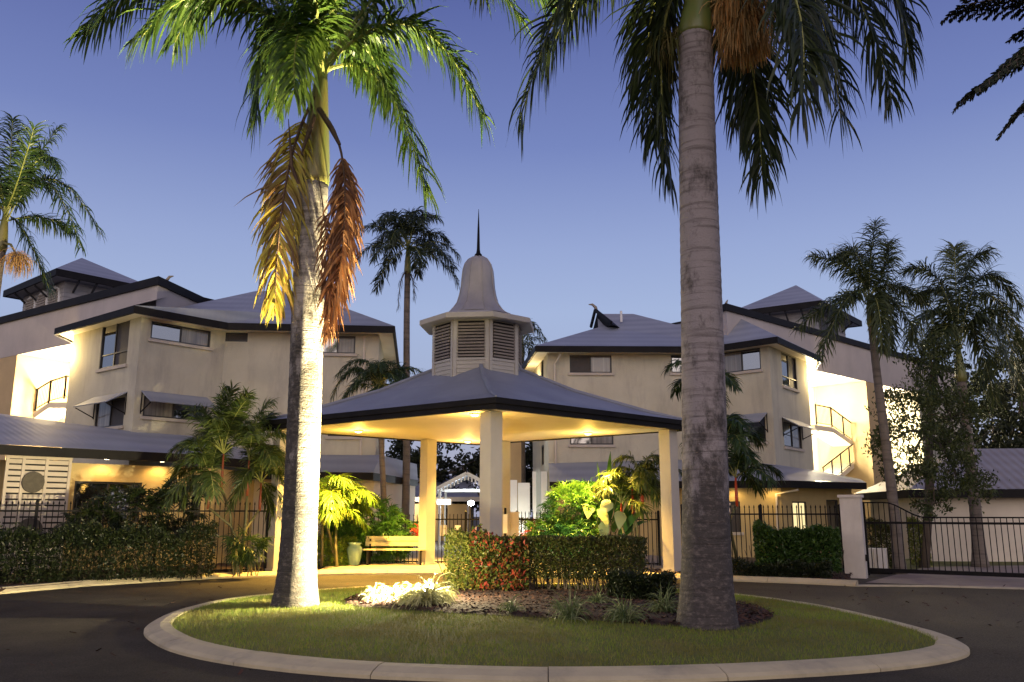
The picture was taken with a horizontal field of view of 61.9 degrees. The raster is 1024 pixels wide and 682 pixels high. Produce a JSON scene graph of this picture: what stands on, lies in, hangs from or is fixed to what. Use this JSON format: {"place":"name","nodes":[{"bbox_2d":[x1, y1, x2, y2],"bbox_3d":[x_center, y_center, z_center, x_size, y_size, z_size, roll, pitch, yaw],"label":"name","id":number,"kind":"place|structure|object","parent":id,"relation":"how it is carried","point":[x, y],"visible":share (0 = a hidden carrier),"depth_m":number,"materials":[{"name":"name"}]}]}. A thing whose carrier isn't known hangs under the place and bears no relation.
{"place":"outdoors","nodes":[
{"label":"outdoors","id":0,"kind":"place"},
{"bbox_2d":[321,541,662,570],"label":"path","id":1,"kind":"structure","parent":0,"point":[397,565],"depth_m":24.85,"materials":[{"name":"beige concrete"}]},
{"bbox_2d":[318,471,379,566],"bbox_3d":[-5.321,5.116,24.523,3.171,2.688,2.869,3,-12,-15],"label":"golden cane palm","id":2,"kind":"object","parent":1,"relation":"on","point":[338,494],"visible":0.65,"depth_m":24.38,"materials":[{"name":"green plant"}]},
{"bbox_2d":[347,542,362,565],"bbox_3d":[-4.620,6.239,25.010,0.470,0.650,0.470,0,-11,0],"label":"garden pot","id":3,"kind":"object","parent":1,"relation":"on","point":[354,550],"visible":1,"depth_m":24.85,"materials":[{"name":"ceramic"}]},
{"bbox_2d":[317,491,418,563],"bbox_3d":[-4.478,5.768,26.266,3.354,2.403,2.033,4,-12,-21],"label":"fan palm shrub","id":4,"kind":"object","parent":1,"relation":"on","point":[390,523],"visible":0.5,"depth_m":25.91,"materials":[{"name":"green plant"}]},
{"bbox_2d":[363,536,425,564],"bbox_3d":[-3.460,6.210,25.311,1.850,0.826,0.569,0,-11,0],"label":"bench","id":5,"kind":"object","parent":1,"relation":"on","point":[370,541],"visible":0.98,"depth_m":25.52,"materials":[{"name":"brown wood"}]},
{"bbox_2d":[411,523,418,535],"bbox_3d":[-2.751,6.073,25.925,0.749,1.342,0.757,-10,-15,41],"label":"cordyline","id":6,"kind":"object","parent":1,"relation":"on","point":[415,530],"visible":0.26,"depth_m":25.96,"materials":[{"name":"red plant"}]},
{"bbox_2d":[435,511,478,563],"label":"pedestrian gate","id":7,"kind":"structure","parent":1,"relation":"on","point":[443,530],"depth_m":26.11,"materials":[{"name":"black metal"}]},
{"bbox_2d":[519,517,589,559],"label":"clipped hedge","id":8,"kind":"object","parent":1,"relation":"on","point":[529,523],"visible":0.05,"depth_m":27.24,"materials":[{"name":"green plant"}]},
{"bbox_2d":[523,478,614,568],"bbox_3d":[1.701,5.046,23.779,2.840,2.568,1.984,5,-13,-25],"label":"fan palm shrub","id":9,"kind":"object","parent":1,"relation":"on","point":[556,522],"visible":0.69,"depth_m":23.61,"materials":[{"name":"green plant"}]},
{"bbox_2d":[575,499,626,563],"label":"elephant ear plant","id":10,"kind":"object","parent":1,"relation":"on","point":[603,516],"visible":0.61,"depth_m":23.50,"materials":[{"name":"green plant"}]},
{"bbox_2d":[586,451,646,563],"bbox_3d":[3.049,4.791,24.289,1.984,3.252,0.850,3,-12,-14],"label":"paddle plant","id":11,"kind":"object","parent":1,"relation":"on","point":[629,521],"visible":0.23,"depth_m":24.23,"materials":[{"name":"green plant"}]},
{"bbox_2d":[582,449,681,561],"bbox_3d":[3.458,4.705,24.094,3.133,3.338,2.636,0,-11,0],"label":"lipstick palm","id":12,"kind":"object","parent":1,"relation":"on","point":[643,476],"visible":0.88,"depth_m":23.93,"materials":[{"name":"green plant"}]},
{"bbox_2d":[0,574,1023,681],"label":"road","id":13,"kind":"structure","parent":0,"point":[103,618],"depth_m":12.50,"materials":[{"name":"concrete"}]},
{"bbox_2d":[0,569,1023,593],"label":"kerb","id":14,"kind":"structure","parent":13,"relation":"on","point":[761,579],"depth_m":19.91,"materials":[{"name":"concrete"}]},
{"bbox_2d":[6,583,1020,674],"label":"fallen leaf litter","id":15,"kind":"object","parent":13,"relation":"on","point":[240,671],"visible":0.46,"depth_m":14.94,"materials":[{"name":"brown plant"}]},
{"bbox_2d":[144,583,969,681],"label":"island kerb","id":16,"kind":"structure","parent":13,"relation":"on","point":[161,632],"depth_m":8.61,"materials":[{"name":"concrete"}]},
{"bbox_2d":[940,0,1023,140],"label":"feathery tree","id":17,"kind":"object","parent":13,"relation":"on","point":[1015,62],"visible":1,"depth_m":10.03,"materials":[{"name":"green plant"}]},
{"bbox_2d":[0,0,1023,516],"label":"sky","id":18,"kind":"structure","parent":0,"point":[155,152],"materials":[{"name":"blue"}]},
{"bbox_2d":[170,582,937,667],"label":"lawn","id":19,"kind":"structure","parent":0,"point":[556,633],"depth_m":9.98,"materials":[{"name":"plant"}]},
{"bbox_2d":[63,0,575,607],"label":"royal palm","id":20,"kind":"object","parent":19,"relation":"on","point":[289,46],"visible":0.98,"depth_m":14.47,"materials":[{"name":"green plant"}]},
{"bbox_2d":[468,524,531,590],"bbox_3d":[-0.210,3.988,15.679,1.185,1.241,1.110,0,-11,0],"label":"croton hedge","id":21,"kind":"object","parent":19,"relation":"on","point":[474,535],"visible":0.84,"depth_m":15.39,"materials":[{"name":"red plant"}]},
{"bbox_2d":[344,586,774,627],"bbox_3d":[0.615,4.195,13.818,7.120,0.105,4.556,-5,-12,23],"label":"mulch bed","id":22,"kind":"object","parent":19,"relation":"on","point":[596,612],"visible":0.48,"depth_m":12.52,"materials":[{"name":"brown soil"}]},
{"bbox_2d":[359,582,392,601],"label":"strappy plant","id":23,"kind":"object","parent":22,"relation":"on","point":[374,594],"visible":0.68,"depth_m":13.69,"materials":[{"name":"white plant"}]},
{"bbox_2d":[378,582,409,599],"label":"strappy plant","id":24,"kind":"object","parent":22,"relation":"on","point":[394,591],"visible":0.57,"depth_m":13.82,"materials":[{"name":"white plant"}]},
{"bbox_2d":[393,582,421,603],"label":"strappy plant","id":25,"kind":"object","parent":22,"relation":"on","point":[406,591],"visible":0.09,"depth_m":13.12,"materials":[{"name":"green plant"}]},
{"bbox_2d":[392,572,461,609],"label":"strappy plant","id":26,"kind":"object","parent":22,"relation":"on","point":[429,595],"visible":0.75,"depth_m":12.80,"materials":[{"name":"green plant"}]},
{"bbox_2d":[431,579,460,603],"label":"strappy plant","id":27,"kind":"object","parent":22,"relation":"on","point":[452,594],"visible":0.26,"depth_m":13.13,"materials":[{"name":"green plant"}]},
{"bbox_2d":[437,527,505,589],"bbox_3d":[-0.700,4.069,15.924,1.376,1.198,1.037,0,-11,0],"label":"lime hedge","id":28,"kind":"object","parent":22,"relation":"on","point":[454,545],"visible":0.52,"depth_m":15.70,"materials":[{"name":"green plant"}]},
{"bbox_2d":[497,589,528,614],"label":"grass tuft","id":29,"kind":"object","parent":22,"relation":"on","point":[511,607],"visible":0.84,"depth_m":11.89,"materials":[{"name":"green plant"}]},
{"bbox_2d":[458,533,654,590],"bbox_3d":[0.794,4.093,15.762,3.666,1.110,1.112,-3,-12,13],"label":"clipped hedge","id":30,"kind":"object","parent":22,"relation":"on","point":[581,545],"visible":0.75,"depth_m":15.39,"materials":[{"name":"green plant"}]},
{"bbox_2d":[544,580,596,624],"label":"grass tuft","id":31,"kind":"object","parent":22,"relation":"on","point":[568,612],"visible":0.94,"depth_m":11.24,"materials":[{"name":"green plant"}]},
{"bbox_2d":[586,587,608,603],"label":"grass tuft","id":32,"kind":"object","parent":22,"relation":"on","point":[597,599],"visible":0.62,"depth_m":12.98,"materials":[{"name":"green plant"}]},
{"bbox_2d":[598,587,657,626],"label":"grass tuft","id":33,"kind":"object","parent":22,"relation":"on","point":[621,614],"visible":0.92,"depth_m":11.06,"materials":[{"name":"green plant"}]},
{"bbox_2d":[605,567,677,599],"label":"shrub","id":34,"kind":"object","parent":22,"relation":"on","point":[640,586],"visible":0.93,"depth_m":13.71,"materials":[{"name":"green plant"}]},
{"bbox_2d":[642,581,678,613],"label":"grass tuft","id":35,"kind":"object","parent":22,"relation":"on","point":[659,605],"visible":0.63,"depth_m":11.89,"materials":[{"name":"green plant"}]},
{"bbox_2d":[469,0,933,630],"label":"royal palm","id":36,"kind":"object","parent":19,"relation":"on","point":[743,40],"visible":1,"depth_m":12.03,"materials":[{"name":"green plant"}]},
{"bbox_2d":[253,517,955,585],"bbox_3d":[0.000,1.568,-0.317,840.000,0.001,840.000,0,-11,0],"label":"ground","id":37,"kind":"structure","parent":0,"point":[871,577],"depth_m":21.72,"materials":[{"name":"grey concrete"}]},
{"bbox_2d":[0,414,268,570],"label":"building","id":38,"kind":"structure","parent":37,"relation":"on","point":[87,480],"depth_m":24.39,"materials":[{"name":"paint"}]},
{"bbox_2d":[0,455,72,573],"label":"slatted screen","id":39,"kind":"object","parent":38,"relation":"attached to","point":[32,479],"visible":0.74,"depth_m":22.09,"materials":[{"name":"beige wood"}]},
{"bbox_2d":[71,481,141,521],"bbox_3d":[-11.294,4.487,23.794,0.070,1.101,1.841,-11,-15,42],"label":"window","id":40,"kind":"structure","parent":38,"relation":"in","point":[83,490],"depth_m":23.63,"materials":[{"name":"glass"}]},
{"bbox_2d":[0,258,417,561],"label":"apartment building","id":41,"kind":"structure","parent":37,"relation":"on","point":[93,344],"depth_m":32.33,"materials":[{"name":"paint"}]},
{"bbox_2d":[95,397,124,428],"bbox_3d":[-14.360,2.633,30.436,2.255,1.114,0.175,-9,-14,38],"label":"window","id":42,"kind":"structure","parent":41,"relation":"in","point":[107,416],"depth_m":30.45,"materials":[{"name":"glass"}]},
{"bbox_2d":[95,321,129,372],"bbox_3d":[-14.451,0.162,31.009,2.185,1.813,0.175,-9,-14,38],"label":"window","id":43,"kind":"structure","parent":41,"relation":"in","point":[114,348],"depth_m":31.07,"materials":[{"name":"glass"}]},
{"bbox_2d":[140,396,202,423],"bbox_3d":[-12.101,2.479,30.525,0.175,0.822,2.411,-10,-15,40],"label":"window","id":44,"kind":"structure","parent":41,"relation":"in","point":[159,411],"depth_m":30.33,"materials":[{"name":"glass"}]},
{"bbox_2d":[148,321,212,350],"bbox_3d":[-12.054,-0.173,31.116,0.175,0.744,2.462,-10,-15,40],"label":"window","id":45,"kind":"structure","parent":41,"relation":"in","point":[164,333],"depth_m":31.11,"materials":[{"name":"glass"}]},
{"bbox_2d":[225,333,247,341],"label":"window","id":46,"kind":"structure","parent":41,"relation":"in","point":[230,337],"depth_m":32.55,"materials":[{"name":"glass"}]},
{"bbox_2d":[323,336,356,356],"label":"window","id":47,"kind":"structure","parent":41,"relation":"in","point":[347,343],"depth_m":32.86,"materials":[{"name":"glass"}]},
{"bbox_2d":[325,435,359,439],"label":"window","id":48,"kind":"structure","parent":41,"relation":"in","point":[329,436],"depth_m":32.06,"materials":[{"name":"metal"}]},
{"bbox_2d":[325,513,418,562],"bbox_3d":[-4.325,6.130,26.332,3.280,1.610,0.082,-2,-12,10],"label":"picket fence","id":49,"kind":"object","parent":37,"relation":"on","point":[408,561],"visible":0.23,"depth_m":26.20,"materials":[{"name":"black metal"}]},
{"bbox_2d":[330,354,426,517],"bbox_3d":[-4.531,3.903,29.011,3.030,7.050,2.940,-10,-15,40],"label":"palm tree","id":50,"kind":"object","parent":37,"relation":"on","point":[378,375],"visible":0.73,"depth_m":29.10,"materials":[{"name":"green plant"}]},
{"bbox_2d":[352,206,461,552],"bbox_3d":[-4.442,1.375,34.521,4.790,14.183,4.810,0,-11,0],"label":"palm tree","id":51,"kind":"object","parent":37,"relation":"on","point":[408,227],"visible":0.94,"depth_m":34.95,"materials":[{"name":"green plant"}]},
{"bbox_2d":[385,439,455,471],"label":"leafy tree","id":52,"kind":"object","parent":37,"relation":"on","point":[397,449],"visible":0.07,"depth_m":56.59,"materials":[{"name":"green plant"}]},
{"bbox_2d":[0,562,849,591],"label":"garden bed","id":53,"kind":"object","parent":37,"relation":"on","point":[318,567],"visible":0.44,"depth_m":21.25,"materials":[{"name":"brown soil"}]},
{"bbox_2d":[0,111,108,298],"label":"palm tree","id":54,"kind":"object","parent":53,"relation":"on","point":[14,190],"visible":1,"depth_m":20.77,"materials":[{"name":"green plant"}]},
{"bbox_2d":[0,514,218,584],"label":"clipped hedge","id":55,"kind":"object","parent":53,"relation":"on","point":[61,535],"visible":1,"depth_m":19.57,"materials":[{"name":"green plant"}]},
{"bbox_2d":[54,478,208,574],"bbox_3d":[-9.634,4.713,21.758,3.668,2.420,1.829,5,-12,-22],"label":"tall shrub","id":56,"kind":"object","parent":53,"relation":"on","point":[154,500],"visible":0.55,"depth_m":21.64,"materials":[{"name":"green plant"}]},
{"bbox_2d":[0,500,268,576],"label":"picket fence","id":57,"kind":"object","parent":53,"relation":"on","point":[36,510],"visible":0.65,"depth_m":21.50,"materials":[{"name":"black metal"}]},
{"bbox_2d":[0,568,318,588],"bbox_3d":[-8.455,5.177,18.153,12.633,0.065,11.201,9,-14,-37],"label":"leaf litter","id":58,"kind":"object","parent":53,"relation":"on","point":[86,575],"visible":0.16,"depth_m":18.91,"materials":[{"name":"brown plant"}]},
{"bbox_2d":[159,379,285,573],"bbox_3d":[-7.517,3.435,22.171,4.218,5.077,3.001,-6,-13,26],"label":"lipstick palm","id":59,"kind":"object","parent":53,"relation":"on","point":[224,424],"visible":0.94,"depth_m":21.89,"materials":[{"name":"green plant"}]},
{"bbox_2d":[218,525,275,575],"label":"fan palm shrub","id":60,"kind":"object","parent":53,"relation":"on","point":[240,554],"visible":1,"depth_m":21.16,"materials":[{"name":"green plant"}]},
{"bbox_2d":[317,532,356,566],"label":"shrub","id":61,"kind":"object","parent":53,"relation":"on","point":[345,540],"visible":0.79,"depth_m":24.77,"materials":[{"name":"green plant"}]},
{"bbox_2d":[516,510,660,565],"bbox_3d":[2.225,5.977,25.777,4.577,1.690,0.092,-5,-12,22],"label":"picket fence","id":62,"kind":"object","parent":53,"relation":"on","point":[659,541],"visible":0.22,"depth_m":25.05,"materials":[{"name":"black metal"}]},
{"bbox_2d":[661,359,785,567],"bbox_3d":[6.027,3.367,24.136,3.364,5.975,3.272,0,-11,0],"label":"lipstick palm","id":63,"kind":"object","parent":53,"relation":"on","point":[744,455],"visible":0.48,"depth_m":23.86,"materials":[{"name":"green plant"}]},
{"bbox_2d":[634,568,851,579],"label":"leaf litter","id":64,"kind":"object","parent":53,"relation":"on","point":[777,576],"visible":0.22,"depth_m":20.83,"materials":[{"name":"brown plant"}]},
{"bbox_2d":[680,504,844,570],"bbox_3d":[6.635,5.259,22.624,4.247,1.850,0.074,0,-11,2],"label":"picket fence","id":65,"kind":"object","parent":53,"relation":"on","point":[760,514],"visible":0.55,"depth_m":22.70,"materials":[{"name":"black metal"}]},
{"bbox_2d":[732,556,832,577],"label":"shrub","id":66,"kind":"object","parent":53,"relation":"on","point":[771,569],"visible":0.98,"depth_m":20.37,"materials":[{"name":"green plant"}]},
{"bbox_2d":[745,519,843,574],"bbox_3d":[6.987,5.091,21.187,2.354,1.342,1.144,-3,-12,13],"label":"glossy shrub","id":67,"kind":"object","parent":53,"relation":"on","point":[791,543],"visible":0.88,"depth_m":20.79,"materials":[{"name":"green plant"}]},
{"bbox_2d":[396,475,479,540],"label":"distant house","id":68,"kind":"structure","parent":37,"relation":"on","point":[456,509],"depth_m":51.24,"materials":[{"name":"white paint"}]},
{"bbox_2d":[437,499,450,552],"bbox_3d":[-2.359,6.492,29.335,0.500,2.090,0.180,0,-11,0],"label":"sign","id":69,"kind":"object","parent":37,"relation":"on","point":[446,502],"visible":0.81,"depth_m":29.44,"materials":[{"name":"white paint"}]},
{"bbox_2d":[436,472,479,546],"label":"garden pavilion","id":70,"kind":"structure","parent":37,"relation":"on","point":[445,487],"depth_m":39.10,"materials":[{"name":"white paint"}]},
{"bbox_2d":[390,441,532,513],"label":"leafy tree","id":71,"kind":"object","parent":37,"relation":"on","point":[473,468],"visible":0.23,"depth_m":53.85,"materials":[{"name":"green plant"}]},
{"bbox_2d":[261,209,681,571],"bbox_3d":[-0.951,1.202,23.374,8.902,10.100,7.710,-10,-15,39],"label":"entrance canopy","id":72,"kind":"object","parent":37,"relation":"on","point":[477,331],"visible":0.97,"depth_m":22.43,"materials":[{"name":"paint"}]},
{"bbox_2d":[451,442,532,514],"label":"leafy tree","id":73,"kind":"object","parent":37,"relation":"on","point":[476,456],"visible":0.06,"depth_m":54.13,"materials":[{"name":"green plant"}]},
{"bbox_2d":[503,508,506,535],"bbox_3d":[-0.200,5.830,25.227,0.130,1.760,0.105,0,-11,0],"label":"intercom post","id":74,"kind":"object","parent":37,"relation":"on","point":[504,523],"visible":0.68,"depth_m":25.27,"materials":[{"name":"metal"}]},
{"bbox_2d":[510,512,519,552],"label":"gate pier","id":75,"kind":"structure","parent":37,"relation":"on","point":[514,522],"depth_m":26.41,"materials":[{"name":"beige paint"}]},
{"bbox_2d":[510,442,520,510],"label":"brown wall","id":76,"kind":"structure","parent":37,"relation":"on","point":[515,461],"depth_m":38.52,"materials":[{"name":"brown paint"}]},
{"bbox_2d":[510,471,546,534],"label":"white screen wall","id":77,"kind":"structure","parent":37,"relation":"on","point":[523,497],"depth_m":35.92,"materials":[{"name":"paint"}]},
{"bbox_2d":[521,318,547,482],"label":"palm tree","id":78,"kind":"object","parent":37,"relation":"on","point":[529,344],"visible":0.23,"depth_m":43.69,"materials":[{"name":"green plant"}]},
{"bbox_2d":[522,285,973,556],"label":"apartment building","id":79,"kind":"structure","parent":37,"relation":"on","point":[812,424],"depth_m":36.82,"materials":[{"name":"paint"}]},
{"bbox_2d":[542,445,543,464],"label":"window","id":80,"kind":"structure","parent":79,"relation":"in","point":[542,445],"depth_m":38.03,"materials":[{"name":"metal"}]},
{"bbox_2d":[568,355,613,375],"bbox_3d":[3.401,1.051,36.875,1.976,0.887,0.175,0,-11,-1],"label":"window","id":81,"kind":"structure","parent":79,"relation":"in","point":[579,364],"depth_m":36.93,"materials":[{"name":"glass"}]},
{"bbox_2d":[568,436,615,446],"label":"window","id":82,"kind":"structure","parent":79,"relation":"in","point":[607,441],"depth_m":36.26,"materials":[{"name":"glass"}]},
{"bbox_2d":[670,355,681,374],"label":"window","id":83,"kind":"structure","parent":79,"relation":"in","point":[673,372],"depth_m":37.00,"materials":[{"name":"glass"}]},
{"bbox_2d":[729,501,743,534],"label":"window","id":84,"kind":"structure","parent":79,"relation":"in","point":[732,503],"depth_m":32.02,"materials":[{"name":"glass"}]},
{"bbox_2d":[724,348,762,375],"bbox_3d":[9.682,0.896,36.028,1.921,1.016,0.175,-10,-15,42],"label":"window","id":85,"kind":"structure","parent":79,"relation":"in","point":[743,361],"depth_m":36.00,"materials":[{"name":"glass"}]},
{"bbox_2d":[744,417,767,444],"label":"window","id":86,"kind":"structure","parent":79,"relation":"in","point":[757,427],"depth_m":35.08,"materials":[{"name":"glass"}]},
{"bbox_2d":[781,352,799,392],"bbox_3d":[12.016,1.372,36.965,0.175,1.563,2.044,-8,-14,36],"label":"window","id":87,"kind":"structure","parent":79,"relation":"in","point":[788,362],"depth_m":37.05,"materials":[{"name":"glass"}]},
{"bbox_2d":[783,422,804,451],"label":"window","id":88,"kind":"structure","parent":79,"relation":"in","point":[792,440],"depth_m":36.39,"materials":[{"name":"glass"}]},
{"bbox_2d":[792,501,806,528],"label":"window","id":89,"kind":"structure","parent":79,"relation":"in","point":[799,504],"depth_m":32.33,"materials":[{"name":"glass"}]},
{"bbox_2d":[820,319,827,329],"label":"tower window","id":90,"kind":"structure","parent":79,"relation":"in","point":[821,321],"depth_m":48.23,"materials":[{"name":"black glass"}]},
{"bbox_2d":[826,500,839,529],"bbox_3d":[12.484,7.082,33.248,0.711,1.755,0.070,7,-13,-31],"label":"door","id":91,"kind":"structure","parent":79,"relation":"in","point":[828,502],"depth_m":33.36,"materials":[{"name":"wood"}]},
{"bbox_2d":[837,495,868,578],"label":"gate pillar","id":92,"kind":"structure","parent":37,"relation":"on","point":[856,558],"depth_m":21.68,"materials":[{"name":"beige paint"}]},
{"bbox_2d":[788,216,936,573],"bbox_3d":[10.281,1.316,24.033,4.876,10.147,2.852,7,-13,-31],"label":"palm tree","id":93,"kind":"object","parent":37,"relation":"on","point":[885,303],"visible":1,"depth_m":24.12,"materials":[{"name":"green plant"}]},
{"bbox_2d":[868,548,892,573],"bbox_3d":[9.938,5.971,23.169,0.600,0.670,0.455,-8,-14,36],"label":"gate motor","id":94,"kind":"object","parent":37,"relation":"on","point":[880,561],"visible":0.5,"depth_m":23.05,"materials":[{"name":"white paint"}]},
{"bbox_2d":[854,448,1023,561],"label":"garage","id":95,"kind":"structure","parent":37,"relation":"on","point":[1007,464],"depth_m":29.16,"materials":[{"name":"beige paint"}]},
{"bbox_2d":[911,361,1023,458],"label":"leafy tree","id":96,"kind":"object","parent":37,"relation":"on","point":[1005,393],"visible":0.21,"depth_m":40.15,"materials":[{"name":"green plant"}]},
{"bbox_2d":[954,333,1023,432],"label":"leafy tree","id":97,"kind":"object","parent":37,"relation":"on","point":[974,378],"visible":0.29,"depth_m":44.22,"materials":[{"name":"green plant"}]},
{"bbox_2d":[973,377,1023,448],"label":"leafy tree","id":98,"kind":"object","parent":37,"relation":"on","point":[1004,426],"visible":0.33,"depth_m":37.48,"materials":[{"name":"green plant"}]},
{"bbox_2d":[840,557,1023,568],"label":"lawn","id":99,"kind":"structure","parent":0,"point":[947,563],"depth_m":27.68,"materials":[{"name":"plant"}]},
{"bbox_2d":[866,517,892,567],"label":"glossy shrub","id":100,"kind":"object","parent":99,"relation":"on","point":[872,531],"visible":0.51,"depth_m":25.38,"materials":[{"name":"green plant"}]},
{"bbox_2d":[906,515,932,566],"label":"glossy shrub","id":101,"kind":"object","parent":99,"relation":"on","point":[911,539],"visible":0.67,"depth_m":25.83,"materials":[{"name":"green plant"}]},
{"bbox_2d":[861,327,1009,567],"bbox_3d":[12.130,3.100,24.630,4.624,6.931,2.549,9,-15,-38],"label":"leafy tree","id":102,"kind":"object","parent":99,"relation":"on","point":[929,470],"visible":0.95,"depth_m":24.49,"materials":[{"name":"green plant"}]},
{"bbox_2d":[894,239,1023,566],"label":"palm tree","id":103,"kind":"object","parent":99,"relation":"on","point":[956,314],"visible":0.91,"depth_m":27.48,"materials":[{"name":"green plant"}]},
{"bbox_2d":[862,502,1023,577],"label":"sliding gate","id":104,"kind":"structure","parent":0,"point":[957,572],"depth_m":21.32,"materials":[{"name":"black metal"}]},
{"bbox_2d":[865,565,1023,586],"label":"driveway","id":105,"kind":"structure","parent":0,"point":[938,579],"depth_m":21.09,"materials":[{"name":"grey concrete"}]}
]}

